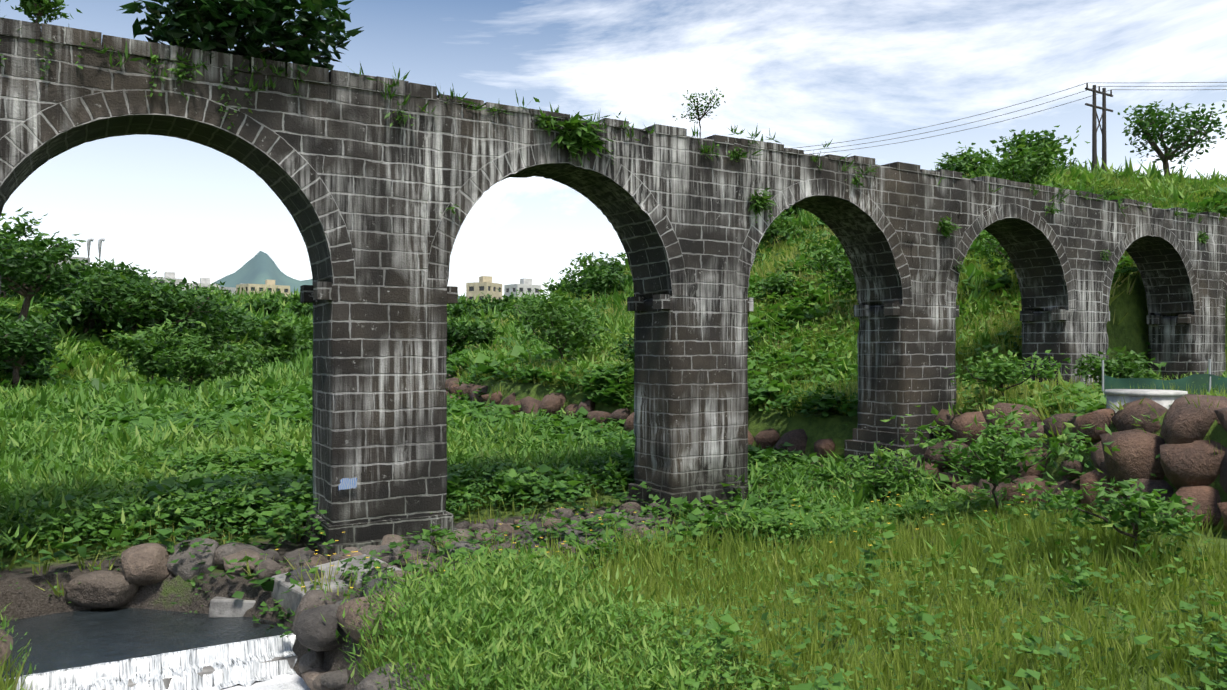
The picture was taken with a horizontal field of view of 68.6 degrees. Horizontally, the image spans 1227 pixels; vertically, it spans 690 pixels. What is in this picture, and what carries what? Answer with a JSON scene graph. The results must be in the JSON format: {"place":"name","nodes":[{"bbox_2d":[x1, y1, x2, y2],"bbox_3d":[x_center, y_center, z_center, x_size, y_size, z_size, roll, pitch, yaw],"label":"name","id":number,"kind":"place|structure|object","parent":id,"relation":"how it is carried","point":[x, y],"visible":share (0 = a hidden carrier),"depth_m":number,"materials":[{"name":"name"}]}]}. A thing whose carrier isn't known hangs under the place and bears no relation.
{"place":"outdoors","nodes":[
{"label":"outdoors","id":0,"kind":"place"},
{"bbox_2d":[4,633,296,689],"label":"waterfall","id":1,"kind":"structure","parent":0,"point":[234,663],"depth_m":12.73,"materials":[{"name":"white liquid"}]},
{"bbox_2d":[203,673,309,689],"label":"pool water","id":2,"kind":"structure","parent":0,"point":[294,681],"depth_m":12.76,"materials":[{"name":"white liquid"}]},
{"bbox_2d":[214,251,465,298],"bbox_3d":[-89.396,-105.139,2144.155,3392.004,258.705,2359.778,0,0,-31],"label":"mountain ridge","id":3,"kind":"structure","parent":0,"point":[260,267],"depth_m":2172.95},
{"bbox_2d":[0,214,1226,689],"bbox_3d":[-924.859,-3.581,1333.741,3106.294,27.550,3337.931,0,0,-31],"label":"ground","id":4,"kind":"structure","parent":0,"point":[28,598],"depth_m":15.07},
{"bbox_2d":[0,207,46,299],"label":"tree","id":5,"kind":"object","parent":4,"relation":"on","point":[18,229],"visible":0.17,"depth_m":66.94,"materials":[{"name":"green plant"}]},
{"bbox_2d":[0,297,81,387],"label":"tree","id":6,"kind":"object","parent":4,"relation":"on","point":[26,344],"visible":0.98,"depth_m":44.13,"materials":[{"name":"green plant"}]},
{"bbox_2d":[0,231,86,322],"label":"tree","id":7,"kind":"object","parent":4,"relation":"on","point":[40,272],"visible":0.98,"depth_m":56.90,"materials":[{"name":"green plant"}]},
{"bbox_2d":[25,253,89,268],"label":"bank building","id":8,"kind":"structure","parent":4,"relation":"on","point":[79,258],"depth_m":122.29,"materials":[{"name":"grey concrete"}]},
{"bbox_2d":[48,237,81,260],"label":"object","id":9,"kind":"object","parent":4,"relation":"on","point":[62,244],"visible":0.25,"depth_m":114.27,"materials":[{"name":"green plant"}]},
{"bbox_2d":[34,257,125,336],"bbox_3d":[-37.024,-2.884,62.684,5.048,6.525,6.680,0,0,13],"label":"bank tree","id":10,"kind":"object","parent":4,"relation":"on","point":[86,315],"visible":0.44,"depth_m":62.19,"materials":[{"name":"green plant"}]},
{"bbox_2d":[61,258,113,287],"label":"bank tree","id":11,"kind":"object","parent":4,"relation":"on","point":[78,265],"visible":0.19,"depth_m":77.53,"materials":[{"name":"green plant"}]},
{"bbox_2d":[52,268,124,328],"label":"bank tree","id":12,"kind":"object","parent":4,"relation":"on","point":[69,291],"visible":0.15,"depth_m":65.78,"materials":[{"name":"green plant"}]},
{"bbox_2d":[87,238,93,264],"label":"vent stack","id":13,"kind":"object","parent":4,"relation":"on","point":[89,243],"visible":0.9,"depth_m":117.86,"materials":[{"name":"metal"}]},
{"bbox_2d":[98,238,104,261],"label":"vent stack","id":14,"kind":"object","parent":4,"relation":"on","point":[100,243],"visible":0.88,"depth_m":117.82,"materials":[{"name":"metal"}]},
{"bbox_2d":[71,272,183,340],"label":"bank tree","id":15,"kind":"object","parent":4,"relation":"on","point":[101,319],"visible":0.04,"depth_m":67.80,"materials":[{"name":"green plant"}]},
{"bbox_2d":[98,259,157,285],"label":"bank tree","id":16,"kind":"object","parent":4,"relation":"on","point":[121,266],"visible":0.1,"depth_m":78.63,"materials":[{"name":"green plant"}]},
{"bbox_2d":[81,283,184,356],"bbox_3d":[-32.980,-1.268,61.786,6.309,6.091,6.927,0,0,-31],"label":"bank tree","id":17,"kind":"object","parent":4,"relation":"on","point":[130,316],"visible":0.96,"depth_m":60.71,"materials":[{"name":"green plant"}]},
{"bbox_2d":[117,327,173,358],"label":"valley shrub","id":18,"kind":"object","parent":4,"relation":"on","point":[147,331],"visible":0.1,"depth_m":60.47,"materials":[{"name":"green plant"}]},
{"bbox_2d":[0,608,292,678],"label":"pool water","id":19,"kind":"structure","parent":4,"relation":"on","point":[70,639],"depth_m":13.68,"materials":[{"name":"grey liquid"}]},
{"bbox_2d":[100,310,213,381],"bbox_3d":[-23.961,0.648,48.312,6.369,4.944,4.849,0,0,34],"label":"valley shrub","id":20,"kind":"object","parent":4,"relation":"on","point":[139,353],"visible":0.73,"depth_m":47.76,"materials":[{"name":"green plant"}]},
{"bbox_2d":[78,262,241,333],"bbox_3d":[-32.314,-1.867,63.972,6.663,7.562,10.976,0,0,34],"label":"bank tree","id":21,"kind":"object","parent":4,"relation":"on","point":[183,306],"visible":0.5,"depth_m":63.59,"materials":[{"name":"green plant"}]},
{"bbox_2d":[120,333,210,380],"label":"valley shrub","id":22,"kind":"object","parent":4,"relation":"on","point":[159,363],"visible":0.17,"depth_m":48.88,"materials":[{"name":"green plant"}]},
{"bbox_2d":[150,277,186,290],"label":"town building","id":23,"kind":"structure","parent":4,"relation":"on","point":[177,281],"depth_m":298.48,"materials":[{"name":"white concrete"}]},
{"bbox_2d":[164,272,174,277],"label":"rooftop structure","id":24,"kind":"object","parent":23,"relation":"on","point":[169,274],"visible":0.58,"depth_m":300.57,"materials":[{"name":"white concrete"}]},
{"bbox_2d":[139,316,235,354],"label":"valley shrub","id":25,"kind":"object","parent":4,"relation":"on","point":[211,333],"visible":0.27,"depth_m":66.13,"materials":[{"name":"green plant"}]},
{"bbox_2d":[168,298,216,333],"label":"bank tree","id":26,"kind":"object","parent":4,"relation":"on","point":[188,326],"visible":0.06,"depth_m":68.69,"materials":[{"name":"green plant"}]},
{"bbox_2d":[101,635,297,689],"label":"weir sill","id":27,"kind":"structure","parent":4,"relation":"on","point":[211,669],"depth_m":12.85,"materials":[{"name":"grey concrete"}]},
{"bbox_2d":[143,338,258,389],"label":"valley shrub","id":28,"kind":"object","parent":4,"relation":"on","point":[195,364],"visible":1,"depth_m":44.62,"materials":[{"name":"green plant"}]},
{"bbox_2d":[188,283,219,291],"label":"town building","id":29,"kind":"structure","parent":4,"relation":"on","point":[205,285],"depth_m":321.71,"materials":[{"name":"white concrete"}]},
{"bbox_2d":[196,304,252,347],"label":"bank tree","id":30,"kind":"object","parent":4,"relation":"on","point":[235,326],"visible":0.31,"depth_m":78.44,"materials":[{"name":"green plant"}]},
{"bbox_2d":[220,287,235,293],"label":"town building","id":31,"kind":"structure","parent":4,"relation":"on","point":[232,289],"depth_m":340.33,"materials":[{"name":"grey concrete"}]},
{"bbox_2d":[0,538,461,689],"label":"stream rocks","id":32,"kind":"object","parent":4,"relation":"on","point":[149,564],"visible":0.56,"depth_m":14.77,"materials":[{"name":"stone"}]},
{"bbox_2d":[208,596,255,617],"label":"concrete block","id":33,"kind":"structure","parent":4,"relation":"on","point":[222,607],"depth_m":14.57,"materials":[{"name":"grey concrete"}]},
{"bbox_2d":[207,341,256,356],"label":"valley shrub","id":34,"kind":"object","parent":4,"relation":"on","point":[217,346],"visible":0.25,"depth_m":69.61,"materials":[{"name":"green plant"}]},
{"bbox_2d":[205,347,270,379],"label":"valley shrub","id":35,"kind":"object","parent":4,"relation":"on","point":[239,358],"visible":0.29,"depth_m":51.94,"materials":[{"name":"green plant"}]},
{"bbox_2d":[227,303,254,324],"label":"bank tree","id":36,"kind":"object","parent":4,"relation":"on","point":[250,314],"visible":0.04,"depth_m":105.78,"materials":[{"name":"green plant"}]},
{"bbox_2d":[230,325,263,348],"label":"bank tree","id":37,"kind":"object","parent":4,"relation":"on","point":[254,336],"visible":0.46,"depth_m":89.83,"materials":[{"name":"green plant"}]},
{"bbox_2d":[248,318,260,333],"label":"bank tree","id":38,"kind":"object","parent":4,"relation":"on","point":[253,327],"visible":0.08,"depth_m":97.22,"materials":[{"name":"green plant"}]},
{"bbox_2d":[236,284,289,296],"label":"town building","id":39,"kind":"structure","parent":4,"relation":"on","point":[264,287],"depth_m":327.14,"materials":[{"name":"beige concrete"}]},
{"bbox_2d":[243,298,285,316],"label":"bush","id":40,"kind":"object","parent":4,"relation":"on","point":[270,306],"visible":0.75,"depth_m":145.73,"materials":[{"name":"green plant"}]},
{"bbox_2d":[253,344,292,363],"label":"valley shrub","id":41,"kind":"object","parent":4,"relation":"on","point":[279,352],"visible":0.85,"depth_m":69.75,"materials":[{"name":"green plant"}]},
{"bbox_2d":[260,311,291,320],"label":"bank tree","id":42,"kind":"object","parent":4,"relation":"on","point":[268,316],"visible":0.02,"depth_m":108.16,"materials":[{"name":"green plant"}]},
{"bbox_2d":[256,314,301,354],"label":"valley shrub","id":43,"kind":"object","parent":4,"relation":"on","point":[273,333],"visible":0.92,"depth_m":70.92,"materials":[{"name":"green plant"}]},
{"bbox_2d":[265,290,296,302],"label":"bush","id":44,"kind":"object","parent":4,"relation":"on","point":[285,298],"visible":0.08,"depth_m":232.45,"materials":[{"name":"green plant"}]},
{"bbox_2d":[283,301,312,317],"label":"bush","id":45,"kind":"object","parent":4,"relation":"on","point":[300,308],"visible":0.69,"depth_m":172.03,"materials":[{"name":"green plant"}]},
{"bbox_2d":[287,294,309,306],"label":"bush","id":46,"kind":"object","parent":4,"relation":"on","point":[296,299],"visible":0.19,"depth_m":198.66,"materials":[{"name":"green plant"}]},
{"bbox_2d":[289,339,312,354],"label":"valley shrub","id":47,"kind":"object","parent":4,"relation":"on","point":[307,345],"visible":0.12,"depth_m":79.40,"materials":[{"name":"green plant"}]},
{"bbox_2d":[293,317,312,340],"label":"valley shrub","id":48,"kind":"object","parent":4,"relation":"on","point":[304,328],"visible":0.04,"depth_m":87.43,"materials":[{"name":"green plant"}]},
{"bbox_2d":[271,554,401,614],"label":"concrete block","id":49,"kind":"structure","parent":4,"relation":"on","point":[292,598],"depth_m":14.41,"materials":[{"name":"grey concrete"}]},
{"bbox_2d":[447,304,481,318],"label":"bush","id":50,"kind":"object","parent":4,"relation":"on","point":[456,309],"visible":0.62,"depth_m":148.37,"materials":[{"name":"green plant"}]},
{"bbox_2d":[449,299,480,309],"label":"bush","id":51,"kind":"object","parent":4,"relation":"on","point":[468,303],"visible":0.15,"depth_m":201.18,"materials":[{"name":"green plant"}]},
{"bbox_2d":[447,313,498,354],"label":"hill bush","id":52,"kind":"object","parent":4,"relation":"on","point":[459,333],"visible":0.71,"depth_m":55.88,"materials":[{"name":"green plant"}]},
{"bbox_2d":[466,282,501,300],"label":"town building","id":53,"kind":"structure","parent":4,"relation":"on","point":[474,289],"depth_m":268.46,"materials":[{"name":"beige concrete"}]},
{"bbox_2d":[479,276,491,282],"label":"rooftop structure","id":54,"kind":"object","parent":53,"relation":"on","point":[485,278],"visible":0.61,"depth_m":272.56,"materials":[{"name":"beige concrete"}]},
{"bbox_2d":[466,321,503,345],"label":"hill bush","id":55,"kind":"object","parent":4,"relation":"on","point":[489,333],"visible":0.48,"depth_m":60.34,"materials":[{"name":"green plant"}]},
{"bbox_2d":[476,298,514,315],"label":"bush","id":56,"kind":"object","parent":4,"relation":"on","point":[498,307],"visible":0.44,"depth_m":154.32,"materials":[{"name":"green plant"}]},
{"bbox_2d":[263,502,729,586],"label":"rubble stones","id":57,"kind":"object","parent":4,"relation":"on","point":[488,525],"visible":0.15,"depth_m":17.10,"materials":[{"name":"grey stone"}]},
{"bbox_2d":[475,292,520,306],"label":"bush","id":58,"kind":"object","parent":4,"relation":"on","point":[498,301],"visible":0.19,"depth_m":162.84,"materials":[{"name":"green plant"}]},
{"bbox_2d":[504,284,540,298],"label":"town building","id":59,"kind":"structure","parent":4,"relation":"on","point":[513,288],"depth_m":293.14,"materials":[{"name":"white concrete"}]},
{"bbox_2d":[520,278,531,284],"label":"rooftop structure","id":60,"kind":"object","parent":59,"relation":"on","point":[526,281],"visible":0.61,"depth_m":296.80,"materials":[{"name":"white concrete"}]},
{"bbox_2d":[510,304,545,320],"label":"hill bush","id":61,"kind":"object","parent":4,"relation":"on","point":[518,312],"visible":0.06,"depth_m":80.74,"materials":[{"name":"green plant"}]},
{"bbox_2d":[519,292,544,304],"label":"hill bush","id":62,"kind":"object","parent":4,"relation":"on","point":[525,299],"visible":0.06,"depth_m":117.52,"materials":[{"name":"green plant"}]},
{"bbox_2d":[495,270,613,362],"bbox_3d":[-2.638,-0.778,40.826,5.488,5.017,4.931,0,0,-6],"label":"hill bush","id":63,"kind":"object","parent":4,"relation":"on","point":[572,324],"visible":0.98,"depth_m":40.58,"materials":[{"name":"green plant"}]},
{"bbox_2d":[542,279,567,295],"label":"hill bush","id":64,"kind":"object","parent":4,"relation":"on","point":[552,287],"visible":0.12,"depth_m":108.14,"materials":[{"name":"green plant"}]},
{"bbox_2d":[557,264,626,302],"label":"hill bush","id":65,"kind":"object","parent":4,"relation":"on","point":[605,280],"visible":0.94,"depth_m":69.50,"materials":[{"name":"green plant"}]},
{"bbox_2d":[570,251,627,276],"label":"hill bush","id":66,"kind":"object","parent":4,"relation":"on","point":[583,262],"visible":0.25,"depth_m":90.46,"materials":[{"name":"green plant"}]},
{"bbox_2d":[584,253,630,285],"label":"hill bush","id":67,"kind":"object","parent":4,"relation":"on","point":[615,264],"visible":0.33,"depth_m":79.00,"materials":[{"name":"green plant"}]},
{"bbox_2d":[0,17,1226,524],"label":"aqueduct","id":68,"kind":"object","parent":4,"relation":"on","point":[360,187],"visible":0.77,"depth_m":20.22,"materials":[{"name":"grey stone"}]},
{"bbox_2d":[5,0,81,23],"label":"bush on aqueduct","id":69,"kind":"object","parent":68,"relation":"on","point":[39,10],"visible":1,"depth_m":14.70,"materials":[{"name":"green plant"}]},
{"bbox_2d":[116,0,363,74],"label":"tree","id":70,"kind":"object","parent":68,"relation":"on","point":[246,29],"visible":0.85,"depth_m":15.78,"materials":[{"name":"green plant"}]},
{"bbox_2d":[338,478,356,489],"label":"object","id":71,"kind":"object","parent":68,"relation":"attached to","point":[346,483],"visible":1,"depth_m":16.60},
{"bbox_2d":[0,0,1224,223],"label":"plants","id":72,"kind":"object","parent":68,"relation":"on","point":[452,94],"visible":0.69,"depth_m":17.29,"materials":[{"name":"green plant"}]},
{"bbox_2d":[166,62,1208,272],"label":"wall ferns","id":73,"kind":"object","parent":68,"relation":"attached to","point":[587,135],"visible":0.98,"depth_m":19.09,"materials":[{"name":"green plant"}]},
{"bbox_2d":[672,87,725,137],"bbox_3d":[2.064,-5.433,21.895,1.025,1.487,1.500,0,0,-31],"label":"sapling on aqueduct","id":74,"kind":"object","parent":68,"relation":"on","point":[697,113],"visible":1,"depth_m":21.73,"materials":[{"name":"green plant"}]},
{"bbox_2d":[1098,185,1121,199],"bbox_3d":[17.118,-5.030,31.086,0.632,0.947,0.915,0,0,17],"label":"sapling on aqueduct","id":75,"kind":"object","parent":68,"relation":"on","point":[1109,193],"visible":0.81,"depth_m":30.99,"materials":[{"name":"green plant"}]},
{"bbox_2d":[0,156,1226,689],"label":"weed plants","id":76,"kind":"object","parent":4,"relation":"on","point":[250,432],"visible":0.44,"depth_m":19.69,"materials":[{"name":"green plant"}]},
{"bbox_2d":[0,169,1226,689],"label":"grass tufts","id":77,"kind":"object","parent":4,"relation":"on","point":[1110,549],"visible":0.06,"depth_m":12.82,"materials":[{"name":"green plant"}]},
{"bbox_2d":[296,428,939,559],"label":"pier plinths","id":78,"kind":"object","parent":4,"relation":"on","point":[363,534],"visible":0.12,"depth_m":20.40,"materials":[{"name":"grey stone"}]},
{"bbox_2d":[609,327,634,362],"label":"hill bush","id":79,"kind":"object","parent":4,"relation":"on","point":[631,354],"visible":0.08,"depth_m":34.76,"materials":[{"name":"green plant"}]},
{"bbox_2d":[748,326,764,353],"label":"hill bush","id":80,"kind":"object","parent":4,"relation":"on","point":[750,337],"visible":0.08,"depth_m":36.92,"materials":[{"name":"green plant"}]},
{"bbox_2d":[751,270,807,296],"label":"hill bush","id":81,"kind":"object","parent":4,"relation":"on","point":[780,284],"visible":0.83,"depth_m":43.84,"materials":[{"name":"green plant"}]},
{"bbox_2d":[760,214,805,245],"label":"hill bush","id":82,"kind":"object","parent":4,"relation":"on","point":[771,233],"visible":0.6,"depth_m":57.89,"materials":[{"name":"green plant"}]},
{"bbox_2d":[779,205,804,218],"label":"hill bush","id":83,"kind":"object","parent":4,"relation":"on","point":[794,208],"visible":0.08,"depth_m":71.47,"materials":[{"name":"green plant"}]},
{"bbox_2d":[786,225,858,318],"bbox_3d":[10.283,-2.841,38.642,4.832,4.669,5.312,0,0,-31],"label":"hill bush","id":84,"kind":"object","parent":4,"relation":"on","point":[846,276],"visible":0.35,"depth_m":38.65,"materials":[{"name":"green plant"}]},
{"bbox_2d":[813,236,845,260],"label":"hill bush","id":85,"kind":"object","parent":4,"relation":"on","point":[832,244],"visible":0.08,"depth_m":45.64,"materials":[{"name":"green plant"}]},
{"bbox_2d":[850,440,937,510],"bbox_3d":[6.286,3.195,20.580,1.831,2.051,1.680,0,0,-6],"label":"bush","id":86,"kind":"object","parent":4,"relation":"on","point":[881,483],"visible":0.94,"depth_m":20.31,"materials":[{"name":"green plant"}]},
{"bbox_2d":[931,157,976,175],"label":"hill bush","id":87,"kind":"object","parent":4,"relation":"on","point":[959,168],"visible":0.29,"depth_m":59.96,"materials":[{"name":"green plant"}]},
{"bbox_2d":[934,145,992,175],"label":"hill bush","id":88,"kind":"object","parent":4,"relation":"on","point":[950,158],"visible":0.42,"depth_m":61.05,"materials":[{"name":"green plant"}]},
{"bbox_2d":[973,230,1015,275],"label":"hill bush","id":89,"kind":"object","parent":4,"relation":"on","point":[994,245],"visible":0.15,"depth_m":35.82,"materials":[{"name":"green plant"}]},
{"bbox_2d":[880,396,1119,513],"bbox_3d":[7.102,2.338,16.527,3.350,2.728,2.860,0,0,-10],"label":"bush","id":90,"kind":"object","parent":4,"relation":"on","point":[997,461],"visible":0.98,"depth_m":16.48,"materials":[{"name":"green plant"}]},
{"bbox_2d":[949,347,1067,397],"bbox_3d":[10.483,1.081,23.796,1.831,2.093,2.820,0,0,-43],"label":"terrace shrub","id":91,"kind":"object","parent":4,"relation":"on","point":[1002,369],"visible":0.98,"depth_m":23.81,"materials":[{"name":"green plant"}]},
{"bbox_2d":[950,125,1089,185],"bbox_3d":[20.207,-8.194,44.796,5.579,5.098,5.073,0,0,-41],"label":"hill bush","id":92,"kind":"object","parent":4,"relation":"on","point":[1033,166],"visible":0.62,"depth_m":44.47,"materials":[{"name":"green plant"}]},
{"bbox_2d":[990,129,1064,166],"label":"hill bush","id":93,"kind":"object","parent":4,"relation":"on","point":[1028,141],"visible":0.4,"depth_m":55.84,"materials":[{"name":"green plant"}]},
{"bbox_2d":[1000,147,1087,168],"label":"bush","id":94,"kind":"object","parent":4,"relation":"on","point":[1068,163],"visible":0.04,"depth_m":68.60,"materials":[{"name":"green plant"}]},
{"bbox_2d":[1085,83,1112,172],"bbox_3d":[30.051,-12.596,55.654,3.000,6.775,0.300,0,0,-33],"label":"utility pole","id":95,"kind":"object","parent":4,"relation":"on","point":[1095,129],"visible":0.85,"depth_m":55.52,"materials":[{"name":"brown wood"}]},
{"bbox_2d":[798,82,1226,153],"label":"power lines","id":96,"kind":"object","parent":95,"relation":"attached to","point":[1019,110],"visible":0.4,"depth_m":57.13,"materials":[{"name":"black metal cable"}]},
{"bbox_2d":[1061,345,1166,387],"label":"terrace shrub","id":97,"kind":"object","parent":4,"relation":"on","point":[1122,367],"visible":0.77,"depth_m":25.51,"materials":[{"name":"green plant"}]},
{"bbox_2d":[1022,468,1206,557],"bbox_3d":[7.274,2.665,13.074,1.854,1.647,2.213,0,0,-31],"label":"bush","id":98,"kind":"object","parent":4,"relation":"on","point":[1137,509],"visible":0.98,"depth_m":12.86,"materials":[{"name":"green plant"}]},
{"bbox_2d":[1105,389,1187,413],"bbox_3d":[10.891,1.428,18.425,1.460,0.990,1.460,0,0,-31],"label":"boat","id":99,"kind":"object","parent":4,"relation":"on","point":[1166,398],"visible":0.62,"depth_m":18.01,"materials":[{"name":"white plastic"}]},
{"bbox_2d":[1102,359,1210,393],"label":"fence posts","id":100,"kind":"object","parent":4,"relation":"on","point":[1209,366],"visible":0.46,"depth_m":21.63,"materials":[{"name":"metal"}]},
{"bbox_2d":[1104,374,1226,396],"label":"shade net fence","id":101,"kind":"object","parent":4,"relation":"on","point":[1197,382],"visible":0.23,"depth_m":21.68,"materials":[{"name":"green fabric"}]},
{"bbox_2d":[1118,100,1226,176],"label":"crest tree","id":102,"kind":"object","parent":4,"relation":"on","point":[1155,123],"visible":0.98,"depth_m":53.13,"materials":[{"name":"green plant"}]},
{"bbox_2d":[0,0,1226,298],"label":"sky","id":103,"kind":"structure","parent":0,"point":[812,73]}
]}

